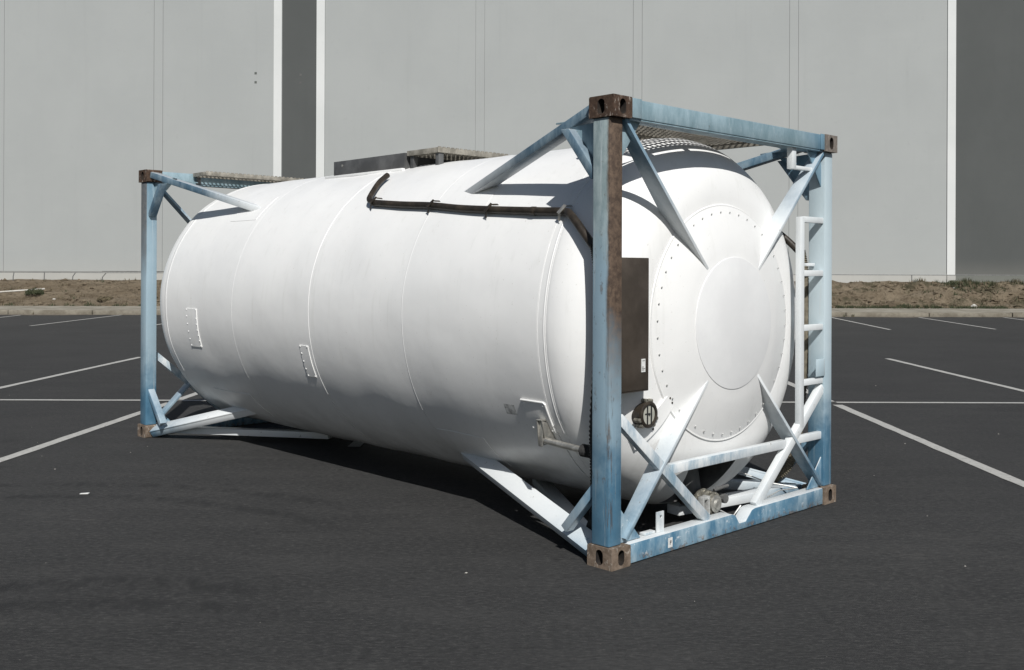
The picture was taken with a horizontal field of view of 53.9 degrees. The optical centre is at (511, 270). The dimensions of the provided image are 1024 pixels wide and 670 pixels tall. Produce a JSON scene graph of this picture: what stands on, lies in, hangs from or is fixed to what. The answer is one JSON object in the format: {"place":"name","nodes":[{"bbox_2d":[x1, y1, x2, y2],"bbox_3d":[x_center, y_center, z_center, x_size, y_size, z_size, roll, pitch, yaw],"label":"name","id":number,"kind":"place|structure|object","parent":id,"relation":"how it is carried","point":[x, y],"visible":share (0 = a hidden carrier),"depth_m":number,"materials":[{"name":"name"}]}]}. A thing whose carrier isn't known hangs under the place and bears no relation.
{"place":"outdoors","nodes":[
{"label":"outdoors","id":0,"kind":"place"},
{"bbox_2d":[0,315,1023,669],"bbox_3d":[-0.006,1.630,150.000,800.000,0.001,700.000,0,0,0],"label":"car park ground","id":1,"kind":"structure","parent":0,"point":[176,551],"depth_m":5.89,"materials":[{"name":"black asphalt"}]},
{"bbox_2d":[0,357,140,388],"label":"parking line","id":2,"kind":"object","parent":1,"relation":"on","point":[66,373],"visible":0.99,"depth_m":15.60,"materials":[{"name":"white paint"}]},
{"bbox_2d":[31,315,116,325],"bbox_3d":[-13.757,1.571,32.275,0.111,0.001,7.452,0,0,-1],"label":"parking line","id":3,"kind":"object","parent":1,"relation":"on","point":[73,320],"visible":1,"depth_m":31.28,"materials":[{"name":"white paint"}]},
{"bbox_2d":[0,403,166,461],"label":"parking line","id":4,"kind":"object","parent":1,"relation":"on","point":[32,449],"visible":0.8,"depth_m":9.69,"materials":[{"name":"white paint"}]},
{"bbox_2d":[177,392,197,400],"bbox_3d":[-4.059,1.609,15.525,0.128,0.001,6.153,0,0,2],"label":"parking line","id":5,"kind":"object","parent":1,"relation":"on","point":[188,396],"visible":0.11,"depth_m":12.85,"materials":[{"name":"white paint"}]},
{"bbox_2d":[347,441,362,446],"bbox_3d":[-1.412,1.620,10.750,0.124,0.001,3.001,0,0,2],"label":"parking line","id":6,"kind":"object","parent":1,"relation":"on","point":[355,444],"visible":0.11,"depth_m":9.37,"materials":[{"name":"white paint"}]},
{"bbox_2d":[138,93,836,571],"bbox_3d":[-0.673,0.329,8.479,2.438,2.597,6.058,0,0,-44],"label":"tank container","id":7,"kind":"object","parent":1,"relation":"on","point":[612,307],"visible":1,"depth_m":6.58,"materials":[{"name":"white metal"}]},
{"bbox_2d":[0,279,1023,308],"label":"dirt bank","id":8,"kind":"structure","parent":1,"relation":"on","point":[119,289],"depth_m":40.37,"materials":[{"name":"soil"}]},
{"bbox_2d":[0,288,44,292],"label":"plastic pipe","id":9,"kind":"object","parent":8,"relation":"on","point":[18,290],"visible":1,"depth_m":39.63,"materials":[{"name":"white plastic"}]},
{"bbox_2d":[25,287,43,294],"bbox_3d":[-18.664,0.809,39.331,0.775,0.330,0.749,0,0,0],"label":"weed shrub","id":10,"kind":"object","parent":8,"relation":"on","point":[34,291],"visible":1,"depth_m":39.22,"materials":[{"name":"green plant"}]},
{"bbox_2d":[96,296,113,300],"bbox_3d":[-15.735,1.086,38.917,0.656,0.228,0.657,0,0,0],"label":"weed shrub","id":11,"kind":"object","parent":8,"relation":"on","point":[104,298],"visible":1,"depth_m":38.76,"materials":[{"name":"plant"}]},
{"bbox_2d":[0,0,1023,282],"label":"warehouse","id":12,"kind":"structure","parent":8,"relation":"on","point":[916,106],"depth_m":44.97,"materials":[{"name":"grey paint"}]},
{"bbox_2d":[0,278,1023,308],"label":"soil clods","id":13,"kind":"object","parent":8,"relation":"on","point":[994,299],"visible":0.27,"depth_m":40.29,"materials":[{"name":"brown soil"}]},
{"bbox_2d":[0,277,1023,316],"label":"dry weeds","id":14,"kind":"object","parent":8,"relation":"on","point":[970,283],"visible":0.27,"depth_m":41.25,"materials":[{"name":"beige plant"}]},
{"bbox_2d":[2,277,1023,316],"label":"green weeds","id":15,"kind":"object","parent":8,"relation":"on","point":[964,280],"visible":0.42,"depth_m":38.87,"materials":[{"name":"green plant"}]},
{"bbox_2d":[5,271,1023,281],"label":"rail fence","id":16,"kind":"object","parent":8,"relation":"on","point":[105,272],"visible":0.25,"depth_m":42.48,"materials":[{"name":"grey metal"}]},
{"bbox_2d":[946,280,959,285],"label":"weed shrub","id":17,"kind":"object","parent":8,"relation":"on","point":[953,283],"visible":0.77,"depth_m":42.46,"materials":[{"name":"green plant"}]},
{"bbox_2d":[0,310,1023,316],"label":"kerb","id":18,"kind":"structure","parent":1,"relation":"on","point":[834,314],"depth_m":36.43,"materials":[{"name":"concrete"}]},
{"bbox_2d":[0,399,1023,402],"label":"parking line","id":19,"kind":"object","parent":1,"relation":"on","point":[205,400],"visible":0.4,"depth_m":12.51,"materials":[{"name":"white paint"}]},
{"bbox_2d":[0,314,1023,317],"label":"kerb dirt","id":20,"kind":"structure","parent":1,"relation":"on","point":[79,314],"depth_m":35.49,"materials":[{"name":"brown soil"}]},
{"bbox_2d":[0,306,1023,312],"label":"concrete strip","id":21,"kind":"object","parent":1,"relation":"on","point":[942,310],"visible":0.23,"depth_m":37.31,"materials":[{"name":"grey concrete"}]},
{"bbox_2d":[788,381,835,402],"bbox_3d":[4.061,1.642,15.650,0.129,0.001,6.302,0,0,1],"label":"parking line","id":22,"kind":"object","parent":1,"relation":"on","point":[791,384],"visible":0.09,"depth_m":14.36,"materials":[{"name":"white paint"}]},
{"bbox_2d":[832,317,890,329],"bbox_3d":[11.028,1.670,32.190,0.110,0.001,7.655,0,0,5],"label":"parking line","id":23,"kind":"object","parent":1,"relation":"on","point":[861,323],"visible":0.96,"depth_m":31.68,"materials":[{"name":"white paint"}]},
{"bbox_2d":[834,405,1023,486],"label":"parking line","id":24,"kind":"object","parent":1,"relation":"on","point":[1003,475],"visible":1,"depth_m":9.22,"materials":[{"name":"white paint"}]},
{"bbox_2d":[884,358,1023,391],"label":"parking line","id":25,"kind":"object","parent":1,"relation":"on","point":[957,375],"visible":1,"depth_m":15.84,"materials":[{"name":"white paint"}]},
{"bbox_2d":[919,317,992,328],"bbox_3d":[14.243,1.683,32.550,0.111,0.001,7.543,0,0,6],"label":"parking line","id":26,"kind":"object","parent":1,"relation":"on","point":[957,323],"visible":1,"depth_m":31.92,"materials":[{"name":"white paint"}]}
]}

